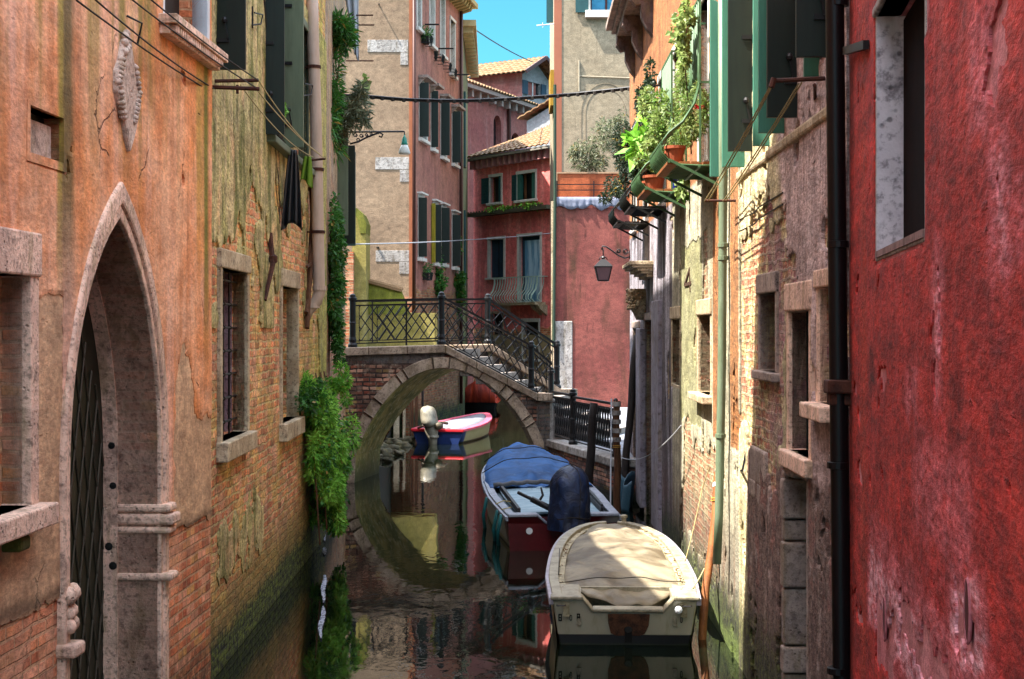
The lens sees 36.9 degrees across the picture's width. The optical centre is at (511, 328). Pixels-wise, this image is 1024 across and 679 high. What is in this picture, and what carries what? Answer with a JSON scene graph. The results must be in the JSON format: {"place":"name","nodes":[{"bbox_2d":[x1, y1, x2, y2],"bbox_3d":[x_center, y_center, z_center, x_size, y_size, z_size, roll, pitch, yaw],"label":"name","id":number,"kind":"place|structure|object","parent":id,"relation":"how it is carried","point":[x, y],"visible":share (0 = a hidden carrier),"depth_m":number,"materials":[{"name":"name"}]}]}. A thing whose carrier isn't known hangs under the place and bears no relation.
{"place":"outdoors","nodes":[
{"label":"outdoors","id":0,"kind":"place"},
{"bbox_2d":[214,404,746,678],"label":"canal water","id":1,"kind":"structure","parent":0,"point":[423,572],"depth_m":16.63,"materials":[{"name":"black liquid"}]},
{"bbox_2d":[0,0,227,678],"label":"orange house","id":2,"kind":"structure","parent":1,"relation":"on","point":[105,320],"depth_m":10.61,"materials":[{"name":"stone"}]},
{"bbox_2d":[0,226,58,544],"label":"window","id":3,"kind":"structure","parent":2,"relation":"in","point":[20,250],"depth_m":8.37,"materials":[{"name":"stone"}]},
{"bbox_2d":[158,0,227,70],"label":"window","id":4,"kind":"structure","parent":2,"relation":"in","point":[171,6],"depth_m":12.04,"materials":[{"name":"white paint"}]},
{"bbox_2d":[76,0,325,160],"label":"clothesline","id":5,"kind":"object","parent":2,"relation":"attached to","point":[237,88],"visible":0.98,"depth_m":12.10,"materials":[{"name":"fabric"}]},
{"bbox_2d":[281,150,301,230],"bbox_3d":[-2.490,-1.552,17.293,0.241,0.912,0.125,0,0,-16],"label":"hanging cloth","id":6,"kind":"object","parent":5,"relation":"hanging from","point":[291,211],"visible":1,"depth_m":17.28,"materials":[{"name":"fabric"}]},
{"bbox_2d":[300,156,312,187],"bbox_3d":[-2.431,-1.847,18.200,0.159,0.374,0.128,0,0,-14],"label":"hanging cloth","id":7,"kind":"object","parent":5,"relation":"hanging from","point":[306,173],"visible":1,"depth_m":18.19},
{"bbox_2d":[211,0,326,678],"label":"brick house","id":8,"kind":"structure","parent":1,"relation":"in","point":[269,317],"depth_m":15.84,"materials":[{"name":"stone"}]},
{"bbox_2d":[216,248,257,462],"bbox_3d":[-2.571,0.232,14.089,0.225,1.858,1.677,0,0,-1],"label":"window","id":9,"kind":"structure","parent":8,"relation":"in","point":[228,449],"depth_m":14.43,"materials":[{"name":"stone"}]},
{"bbox_2d":[216,0,314,175],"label":"window","id":10,"kind":"structure","parent":8,"relation":"in","point":[285,63],"depth_m":16.02,"materials":[{"name":"grey paint"}]},
{"bbox_2d":[279,268,304,441],"bbox_3d":[-2.629,0.300,18.002,0.220,1.947,1.630,0,0,-1],"label":"window","id":11,"kind":"structure","parent":8,"relation":"in","point":[289,429],"depth_m":18.68,"materials":[{"name":"stone"}]},
{"bbox_2d":[294,361,363,544],"bbox_3d":[-2.413,1.638,20.261,0.739,2.385,3.602,0,0,0],"label":"ivy","id":12,"kind":"object","parent":8,"relation":"attached to","point":[329,468],"visible":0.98,"depth_m":19.68,"materials":[{"name":"green plant"}]},
{"bbox_2d":[318,535,326,638],"bbox_3d":[-2.306,2.984,18.890,0.082,0.008,8.251,0,0,-7],"label":"foam scum","id":13,"kind":"object","parent":1,"relation":"on","point":[323,611],"visible":0.86,"depth_m":16.86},
{"bbox_2d":[325,0,373,534],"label":"pale house","id":14,"kind":"structure","parent":1,"relation":"on","point":[342,181],"depth_m":25.60,"materials":[{"name":"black paint"}]},
{"bbox_2d":[327,191,349,370],"bbox_3d":[-2.705,-0.544,23.407,0.462,3.090,2.110,0,0,-5],"label":"ivy","id":15,"kind":"object","parent":14,"relation":"attached to","point":[337,262],"visible":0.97,"depth_m":22.86,"materials":[{"name":"green plant"}]},
{"bbox_2d":[331,7,362,170],"bbox_3d":[-2.793,-3.828,24.493,0.846,2.686,1.545,0,0,0],"label":"oleander","id":16,"kind":"object","parent":14,"relation":"attached to","point":[344,33],"visible":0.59,"depth_m":24.37,"materials":[{"name":"green plant"}]},
{"bbox_2d":[345,0,358,60],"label":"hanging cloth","id":17,"kind":"object","parent":14,"relation":"hanging from","point":[352,6],"visible":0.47,"depth_m":27.99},
{"bbox_2d":[334,20,376,153],"bbox_3d":[-2.811,-3.959,25.235,0.881,2.144,1.610,0,0,29],"label":"oleander","id":18,"kind":"object","parent":14,"relation":"attached to","point":[353,111],"visible":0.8,"depth_m":25.38,"materials":[{"name":"green plant"}]},
{"bbox_2d":[349,131,409,154],"bbox_3d":[-2.527,-3.545,29.300,1.177,0.448,0.225,0,0,0],"label":"street lamp","id":19,"kind":"object","parent":14,"relation":"attached to","point":[404,149],"visible":0.97,"depth_m":29.28,"materials":[{"name":"black metal"}]},
{"bbox_2d":[393,439,412,447],"bbox_3d":[-2.789,2.944,38.809,0.596,0.286,0.463,0,0,0],"label":"rock","id":20,"kind":"object","parent":1,"relation":"in","point":[404,444],"visible":0.66,"depth_m":38.71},
{"bbox_2d":[393,390,423,433],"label":"door posts","id":21,"kind":"object","parent":1,"relation":"in","point":[396,427],"depth_m":43.40,"materials":[{"name":"stone"}]},
{"bbox_2d":[345,0,477,432],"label":"corner house","id":22,"kind":"structure","parent":1,"relation":"in","point":[415,194],"depth_m":44.00,"materials":[{"name":"beige paint"}]},
{"bbox_2d":[416,0,424,34],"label":"window","id":23,"kind":"structure","parent":22,"relation":"in","point":[419,28],"depth_m":44.99,"materials":[{"name":"white stone"}]},
{"bbox_2d":[417,191,428,261],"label":"window","id":24,"kind":"structure","parent":22,"relation":"in","point":[422,201],"depth_m":44.55,"materials":[{"name":"green wood"}]},
{"bbox_2d":[421,25,433,46],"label":"flower box","id":25,"kind":"object","parent":22,"relation":"attached to","point":[425,39],"visible":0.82,"depth_m":45.10,"materials":[{"name":"black metal"}]},
{"bbox_2d":[418,74,436,145],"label":"window","id":26,"kind":"structure","parent":22,"relation":"in","point":[425,80],"depth_m":44.69,"materials":[{"name":"wood"}]},
{"bbox_2d":[422,262,433,280],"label":"flower box","id":27,"kind":"object","parent":22,"relation":"attached to","point":[425,274],"visible":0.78,"depth_m":45.29,"materials":[{"name":"black metal"}]},
{"bbox_2d":[429,0,437,50],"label":"window","id":28,"kind":"structure","parent":22,"relation":"in","point":[433,47],"depth_m":46.94,"materials":[{"name":"white stone"}]},
{"bbox_2d":[430,83,444,153],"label":"window","id":29,"kind":"structure","parent":22,"relation":"in","point":[433,87],"depth_m":46.39,"materials":[{"name":"wood"}]},
{"bbox_2d":[432,199,442,266],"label":"window","id":30,"kind":"structure","parent":22,"relation":"in","point":[438,207],"depth_m":46.70,"materials":[{"name":"green stone"}]},
{"bbox_2d":[434,246,448,295],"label":"trailing plant","id":31,"kind":"object","parent":22,"relation":"hanging from","point":[440,283],"visible":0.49,"depth_m":47.16,"materials":[{"name":"green plant"}]},
{"bbox_2d":[440,0,447,60],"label":"window","id":32,"kind":"structure","parent":22,"relation":"in","point":[442,12],"depth_m":48.56,"materials":[{"name":"white stone"}]},
{"bbox_2d":[440,202,450,267],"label":"window","id":33,"kind":"structure","parent":22,"relation":"in","point":[445,212],"depth_m":47.97,"materials":[{"name":"wood"}]},
{"bbox_2d":[440,93,454,162],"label":"window","id":34,"kind":"structure","parent":22,"relation":"in","point":[444,107],"depth_m":47.89,"materials":[{"name":"green wood"}]},
{"bbox_2d":[356,233,550,244],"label":"thin wire","id":35,"kind":"object","parent":22,"relation":"attached to","point":[441,241],"visible":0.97,"depth_m":42.95,"materials":[{"name":"white metal"}]},
{"bbox_2d":[449,15,457,80],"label":"window","id":36,"kind":"structure","parent":22,"relation":"in","point":[452,19],"depth_m":50.28,"materials":[{"name":"white stone"}]},
{"bbox_2d":[451,209,460,270],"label":"window","id":37,"kind":"structure","parent":22,"relation":"in","point":[456,219],"depth_m":49.75,"materials":[{"name":"wood"}]},
{"bbox_2d":[451,104,465,168],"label":"window","id":38,"kind":"structure","parent":22,"relation":"in","point":[456,109],"depth_m":49.75,"materials":[{"name":"wood"}]},
{"bbox_2d":[453,236,468,318],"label":"trailing plant","id":39,"kind":"object","parent":22,"relation":"hanging from","point":[459,282],"visible":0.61,"depth_m":50.47,"materials":[{"name":"green plant"}]},
{"bbox_2d":[411,405,491,444],"bbox_3d":[-1.434,2.600,42.079,1.540,1.200,5.580,0,0,13],"label":"red rimmed boat","id":40,"kind":"object","parent":1,"relation":"on","point":[431,430],"visible":0.94,"depth_m":39.97,"materials":[{"name":"blue paint"}]},
{"bbox_2d":[463,20,478,414],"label":"olive house","id":41,"kind":"structure","parent":1,"relation":"on","point":[470,59],"depth_m":55.02,"materials":[{"name":"paint"}]},
{"bbox_2d":[465,381,500,409],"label":"wall","id":42,"kind":"structure","parent":1,"relation":"on","point":[480,397],"depth_m":55.95,"materials":[{"name":"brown wood"}]},
{"bbox_2d":[345,291,625,482],"bbox_3d":[-0.568,1.335,31.788,6.961,4.130,2.501,0,0,-17],"label":"footbridge","id":43,"kind":"object","parent":1,"relation":"in","point":[390,384],"visible":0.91,"depth_m":30.73,"materials":[{"name":"brick"}]},
{"bbox_2d":[468,78,538,384],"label":"building","id":44,"kind":"structure","parent":1,"relation":"on","point":[491,124],"depth_m":73.68,"materials":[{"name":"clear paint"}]},
{"bbox_2d":[467,124,550,404],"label":"rose house","id":45,"kind":"structure","parent":1,"relation":"in","point":[512,198],"depth_m":59.50,"materials":[{"name":"paint"}]},
{"bbox_2d":[481,173,502,205],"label":"window","id":46,"kind":"structure","parent":45,"relation":"in","point":[486,196],"depth_m":61.00,"materials":[{"name":"wood"}]},
{"bbox_2d":[485,236,505,279],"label":"window","id":47,"kind":"structure","parent":45,"relation":"in","point":[498,244],"depth_m":60.79,"materials":[{"name":"white stone"}]},
{"bbox_2d":[489,311,503,363],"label":"window","id":48,"kind":"structure","parent":45,"relation":"in","point":[499,318],"depth_m":60.76,"materials":[{"name":"glass"}]},
{"bbox_2d":[512,169,537,202],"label":"window","id":49,"kind":"structure","parent":45,"relation":"in","point":[524,187],"depth_m":59.18,"materials":[{"name":"wood"}]},
{"bbox_2d":[516,232,541,301],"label":"balcony door","id":50,"kind":"structure","parent":45,"relation":"in","point":[531,247],"depth_m":58.92,"materials":[{"name":"glass"}]},
{"bbox_2d":[519,318,540,361],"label":"window","id":51,"kind":"structure","parent":45,"relation":"in","point":[534,322],"depth_m":58.82,"materials":[{"name":"white stone"}]},
{"bbox_2d":[481,442,621,550],"bbox_3d":[0.387,2.513,23.835,1.832,1.378,7.064,0,0,-5],"label":"blue boat","id":52,"kind":"object","parent":1,"relation":"on","point":[537,498],"visible":0.99,"depth_m":21.24,"materials":[{"name":"fabric"}]},
{"bbox_2d":[551,172,629,406],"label":"terrace house","id":53,"kind":"structure","parent":1,"relation":"in","point":[592,324],"depth_m":44.50,"materials":[{"name":"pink paint"}]},
{"bbox_2d":[566,106,629,171],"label":"olive tree","id":54,"kind":"object","parent":53,"relation":"on","point":[591,160],"visible":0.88,"depth_m":45.31,"materials":[{"name":"green plant"}]},
{"bbox_2d":[585,402,597,484],"bbox_3d":[1.391,2.369,27.397,0.175,2.085,0.393,0,0,30],"label":"mooring pole","id":55,"kind":"object","parent":1,"relation":"in","point":[591,448],"visible":0.67,"depth_m":27.38,"materials":[{"name":"brown wood"}]},
{"bbox_2d":[612,401,620,514],"bbox_3d":[1.669,2.327,24.400,0.158,2.350,0.146,0,0,0],"label":"mooring pole","id":56,"kind":"object","parent":1,"relation":"in","point":[616,428],"visible":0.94,"depth_m":24.35,"materials":[{"name":"brown wood"}]},
{"bbox_2d":[610,399,611,503],"bbox_3d":[1.531,2.022,23.800,0.024,1.796,1.620,0,0,4],"label":"taut rope","id":57,"kind":"object","parent":56,"relation":"attached to","point":[610,449],"visible":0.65,"depth_m":23.92,"materials":[{"name":"white fabric"}]},
{"bbox_2d":[545,514,704,644],"bbox_3d":[1.197,2.668,16.749,1.720,0.945,4.806,0,0,0],"label":"cream boat","id":58,"kind":"object","parent":1,"relation":"on","point":[623,582],"visible":1,"depth_m":15.03,"materials":[{"name":"fabric"}]},
{"bbox_2d":[621,335,635,477],"bbox_3d":[2.021,1.719,26.598,0.152,3.200,0.992,0,0,21],"label":"mooring pole","id":59,"kind":"object","parent":1,"relation":"in","point":[629,425],"visible":0.65,"depth_m":26.61,"materials":[{"name":"brown wood"}]},
{"bbox_2d":[606,0,741,663],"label":"cream house","id":60,"kind":"structure","parent":1,"relation":"in","point":[683,267],"depth_m":17.66,"materials":[{"name":"stone"}]},
{"bbox_2d":[345,86,629,103],"bbox_3d":[-0.454,-4.336,28.759,5.374,0.306,0.554,0,0,0],"label":"overhead cable","id":61,"kind":"object","parent":60,"relation":"attached to","point":[519,98],"visible":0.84,"depth_m":28.67,"materials":[{"name":"black metal"}]},
{"bbox_2d":[594,246,629,280],"bbox_3d":[1.852,-1.195,28.300,0.685,0.655,0.340,0,0,0],"label":"wall lantern","id":62,"kind":"object","parent":60,"relation":"attached to","point":[603,267],"depth_m":28.19,"materials":[{"name":"black metal"}]},
{"bbox_2d":[620,471,635,512],"bbox_3d":[1.925,2.689,25.657,0.306,0.622,1.325,0,0,0],"label":"draped sheet","id":63,"kind":"object","parent":60,"relation":"attached to","point":[627,489],"visible":0.86,"depth_m":25.23,"materials":[{"name":"fabric"}]},
{"bbox_2d":[608,121,648,241],"bbox_3d":[1.876,-2.359,24.553,0.620,1.904,1.344,0,0,0],"label":"window cage","id":64,"kind":"object","parent":60,"relation":"attached to","point":[623,226],"depth_m":24.25,"materials":[{"name":"black paint"}]},
{"bbox_2d":[597,119,634,204],"bbox_3d":[1.660,-2.607,24.446,0.639,1.474,0.948,0,0,22],"label":"potted plant","id":65,"kind":"object","parent":64,"relation":"in","point":[617,190],"visible":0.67,"depth_m":24.39,"materials":[{"name":"green plant"}]},
{"bbox_2d":[632,321,639,456],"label":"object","id":66,"kind":"structure","parent":60,"relation":"in","point":[635,324],"depth_m":27.48,"materials":[{"name":"grey stone"}]},
{"bbox_2d":[619,85,665,229],"bbox_3d":[1.845,-2.359,21.554,0.620,1.904,1.344,0,0,0],"label":"window cage","id":67,"kind":"object","parent":60,"relation":"attached to","point":[628,208],"depth_m":21.28,"materials":[{"name":"black paint"}]},
{"bbox_2d":[614,111,649,174],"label":"potted plant","id":68,"kind":"object","parent":67,"relation":"in","point":[634,137],"visible":0.48,"depth_m":20.88,"materials":[{"name":"green plant"}]},
{"bbox_2d":[624,56,658,204],"bbox_3d":[1.863,-2.791,21.709,0.485,2.158,1.477,0,0,10],"label":"potted plant","id":69,"kind":"object","parent":67,"relation":"in","point":[635,170],"visible":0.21,"depth_m":21.72,"materials":[{"name":"green plant"}]},
{"bbox_2d":[644,312,653,528],"bbox_3d":[2.189,1.546,23.851,0.165,3.579,1.949,0,0,1],"label":"window","id":70,"kind":"structure","parent":60,"relation":"in","point":[647,316],"depth_m":24.75,"materials":[{"name":"grey stone"}]},
{"bbox_2d":[631,50,685,216],"bbox_3d":[1.818,-2.359,18.979,0.620,1.904,1.394,0,0,0],"label":"window cage","id":71,"kind":"object","parent":60,"relation":"attached to","point":[640,190],"depth_m":18.70,"materials":[{"name":"green paint"}]},
{"bbox_2d":[643,175,664,189],"bbox_3d":[1.716,-1.752,18.504,0.286,0.170,0.279,0,0,0],"label":"plant pot","id":72,"kind":"object","parent":71,"relation":"on","point":[653,182],"visible":0.73,"depth_m":18.41,"materials":[{"name":"ceramic"}]},
{"bbox_2d":[633,84,683,172],"bbox_3d":[1.823,-2.481,18.972,0.705,1.161,1.256,0,0,0],"label":"potted plant","id":73,"kind":"object","parent":71,"relation":"in","point":[651,107],"visible":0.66,"depth_m":18.75,"materials":[{"name":"green plant"}]},
{"bbox_2d":[657,71,665,206],"bbox_3d":[2.148,-2.645,21.549,0.200,1.950,1.160,0,0,1],"label":"window","id":74,"kind":"structure","parent":60,"relation":"in","point":[659,76],"depth_m":21.72,"materials":[{"name":"white stone"}]},
{"bbox_2d":[670,306,681,388],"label":"window","id":75,"kind":"structure","parent":60,"relation":"in","point":[674,311],"depth_m":20.20,"materials":[{"name":"stone"}]},
{"bbox_2d":[672,43,680,118],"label":"window","id":76,"kind":"structure","parent":60,"relation":"in","point":[674,54],"depth_m":19.90,"materials":[{"name":"white stone"}]},
{"bbox_2d":[672,180,689,204],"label":"trailing plant","id":77,"kind":"object","parent":60,"relation":"hanging from","point":[682,193],"visible":0.64,"depth_m":17.87,"materials":[{"name":"green plant"}]},
{"bbox_2d":[649,0,717,196],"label":"window cage","id":78,"kind":"object","parent":60,"relation":"attached to","point":[663,165],"depth_m":15.57,"materials":[{"name":"green paint"}]},
{"bbox_2d":[664,145,685,161],"bbox_3d":[1.645,-1.752,15.504,0.220,0.170,0.214,0,0,0],"label":"plant pot","id":79,"kind":"object","parent":78,"relation":"on","point":[675,152],"visible":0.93,"depth_m":15.43,"materials":[{"name":"ceramic"}]},
{"bbox_2d":[665,0,698,107],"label":"climbing plant","id":80,"kind":"object","parent":78,"relation":"attached to","point":[682,29],"visible":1,"depth_m":15.55,"materials":[{"name":"green plant"}]},
{"bbox_2d":[664,69,709,153],"bbox_3d":[1.819,-2.257,15.949,0.482,1.006,1.430,0,0,0],"label":"potted plant","id":81,"kind":"object","parent":78,"relation":"in","point":[687,132],"visible":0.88,"depth_m":15.71,"materials":[{"name":"green plant"}]},
{"bbox_2d":[688,298,711,403],"bbox_3d":[2.070,0.233,16.397,0.250,1.091,1.408,0,0,1],"label":"window","id":82,"kind":"structure","parent":60,"relation":"in","point":[703,307],"depth_m":16.96,"materials":[{"name":"stone"}]},
{"bbox_2d":[697,0,709,161],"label":"window","id":83,"kind":"structure","parent":60,"relation":"in","point":[703,2],"depth_m":16.95,"materials":[{"name":"white stone"}]},
{"bbox_2d":[698,471,714,639],"bbox_3d":[1.974,2.218,15.274,0.103,2.606,1.593,0,0,18],"label":"mooring pole","id":84,"kind":"object","parent":1,"relation":"in","point":[703,616],"visible":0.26,"depth_m":15.10,"materials":[{"name":"orange wood"}]},
{"bbox_2d":[685,465,709,560],"bbox_3d":[2.024,1.685,15.978,0.298,1.487,0.352,0,0,-44],"label":"mooring line","id":85,"kind":"object","parent":84,"relation":"attached to","point":[697,511],"visible":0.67,"depth_m":16.12,"materials":[{"name":"fabric"}]},
{"bbox_2d":[722,0,848,678],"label":"grey patched house","id":86,"kind":"structure","parent":1,"relation":"in","point":[785,598],"depth_m":11.16,"materials":[{"name":"stone"}]},
{"bbox_2d":[704,76,824,201],"bbox_3d":[1.842,-1.367,11.776,0.402,0.451,4.277,0,0,1],"label":"clothesline","id":87,"kind":"object","parent":86,"relation":"attached to","point":[773,82],"visible":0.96,"depth_m":10.60,"materials":[{"name":"metal"}]},
{"bbox_2d":[751,271,779,382],"bbox_3d":[2.054,-0.013,12.127,0.190,0.847,1.019,0,0,1],"label":"window","id":88,"kind":"structure","parent":86,"relation":"in","point":[768,282],"depth_m":12.40,"materials":[{"name":"grey stone"}]},
{"bbox_2d":[780,466,808,678],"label":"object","id":89,"kind":"structure","parent":86,"relation":"in","point":[794,503],"depth_m":11.14,"materials":[{"name":"grey stone"}]},
{"bbox_2d":[778,280,814,478],"bbox_3d":[2.083,0.336,10.669,0.310,1.315,1.059,0,0,0],"label":"window","id":90,"kind":"structure","parent":86,"relation":"in","point":[797,295],"depth_m":11.07,"materials":[{"name":"stone"}]},
{"bbox_2d":[799,268,829,422],"bbox_3d":[2.004,0.101,9.766,0.247,0.962,0.690,0,0,0],"label":"window","id":91,"kind":"structure","parent":86,"relation":"in","point":[818,411],"depth_m":10.00,"materials":[{"name":"stone"}]},
{"bbox_2d":[843,0,1023,678],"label":"red house","id":92,"kind":"structure","parent":1,"relation":"in","point":[936,286],"depth_m":5.43,"materials":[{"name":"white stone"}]},
{"bbox_2d":[823,0,850,678],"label":"drainpipe","id":93,"kind":"object","parent":92,"relation":"attached to","point":[837,386],"visible":0.88,"depth_m":8.93,"materials":[{"name":"metal"}]},
{"bbox_2d":[872,0,926,261],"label":"window","id":94,"kind":"structure","parent":92,"relation":"in","point":[899,40],"depth_m":7.53,"materials":[{"name":"white stone"}]},
{"bbox_2d":[463,0,549,63],"label":"sky","id":95,"kind":"structure","parent":0,"point":[512,24],"materials":[{"name":"blue"}]},
{"bbox_2d":[517,99,549,147],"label":"white house","id":96,"kind":"structure","parent":0,"point":[537,117],"depth_m":68.64,"materials":[{"name":"paint"}]},
{"bbox_2d":[549,447,635,501],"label":"quay","id":97,"kind":"structure","parent":0,"point":[601,478],"depth_m":27.39,"materials":[{"name":"brick"}]},
{"bbox_2d":[546,439,568,449],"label":"kerb","id":98,"kind":"structure","parent":97,"relation":"on","point":[551,443],"depth_m":30.78,"materials":[{"name":"white stone"}]},
{"bbox_2d":[547,367,617,456],"bbox_3d":[1.306,1.518,29.231,0.176,1.465,4.826,0,0,-13],"label":"quay railing","id":99,"kind":"object","parent":98,"relation":"on","point":[562,412],"visible":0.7,"depth_m":29.50,"materials":[{"name":"black metal"}]},
{"bbox_2d":[557,442,585,452],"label":"kerb","id":100,"kind":"structure","parent":97,"relation":"on","point":[562,446],"depth_m":29.78,"materials":[{"name":"white stone"}]},
{"bbox_2d":[568,446,600,457],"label":"kerb","id":101,"kind":"structure","parent":97,"relation":"on","point":[578,451],"depth_m":28.88,"materials":[{"name":"white stone"}]},
{"bbox_2d":[584,450,609,462],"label":"kerb","id":102,"kind":"structure","parent":97,"relation":"on","point":[600,452],"depth_m":27.82,"materials":[{"name":"white stone"}]},
{"bbox_2d":[598,454,621,465],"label":"kerb","id":103,"kind":"structure","parent":97,"relation":"on","point":[603,459],"depth_m":27.02,"materials":[{"name":"white stone"}]},
{"bbox_2d":[609,457,635,466],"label":"kerb","id":104,"kind":"structure","parent":97,"relation":"on","point":[632,463],"depth_m":26.51,"materials":[{"name":"white stone"}]},
{"bbox_2d":[579,407,632,456],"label":"pavement","id":105,"kind":"structure","parent":0,"point":[623,415],"depth_m":36.44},
{"bbox_2d":[537,0,629,344],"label":"beige house","id":106,"kind":"structure","parent":105,"relation":"on","point":[586,54],"depth_m":47.50,"materials":[{"name":"paint"}]},
{"bbox_2d":[576,0,611,17],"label":"window","id":107,"kind":"structure","parent":106,"relation":"in","point":[591,8],"depth_m":47.43,"materials":[{"name":"paint"}]},
{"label":"landing ground","id":108,"kind":"structure","parent":0,"visible":0},
{"bbox_2d":[345,208,370,346],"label":"buttress","id":109,"kind":"structure","parent":108,"relation":"on","point":[357,266],"depth_m":42.30,"materials":[{"name":"yellow paint"}]},
{"bbox_2d":[368,279,437,346],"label":"garden wall","id":110,"kind":"structure","parent":108,"relation":"on","point":[379,290],"depth_m":43.00,"materials":[{"name":"yellow paint"}]},
{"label":"distant roof","id":111,"kind":"object","parent":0,"visible":0},
{"bbox_2d":[468,56,549,103],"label":"roof dormer","id":112,"kind":"object","parent":111,"relation":"attached to","point":[521,77],"visible":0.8,"depth_m":84.83,"materials":[{"name":"pink paint"}]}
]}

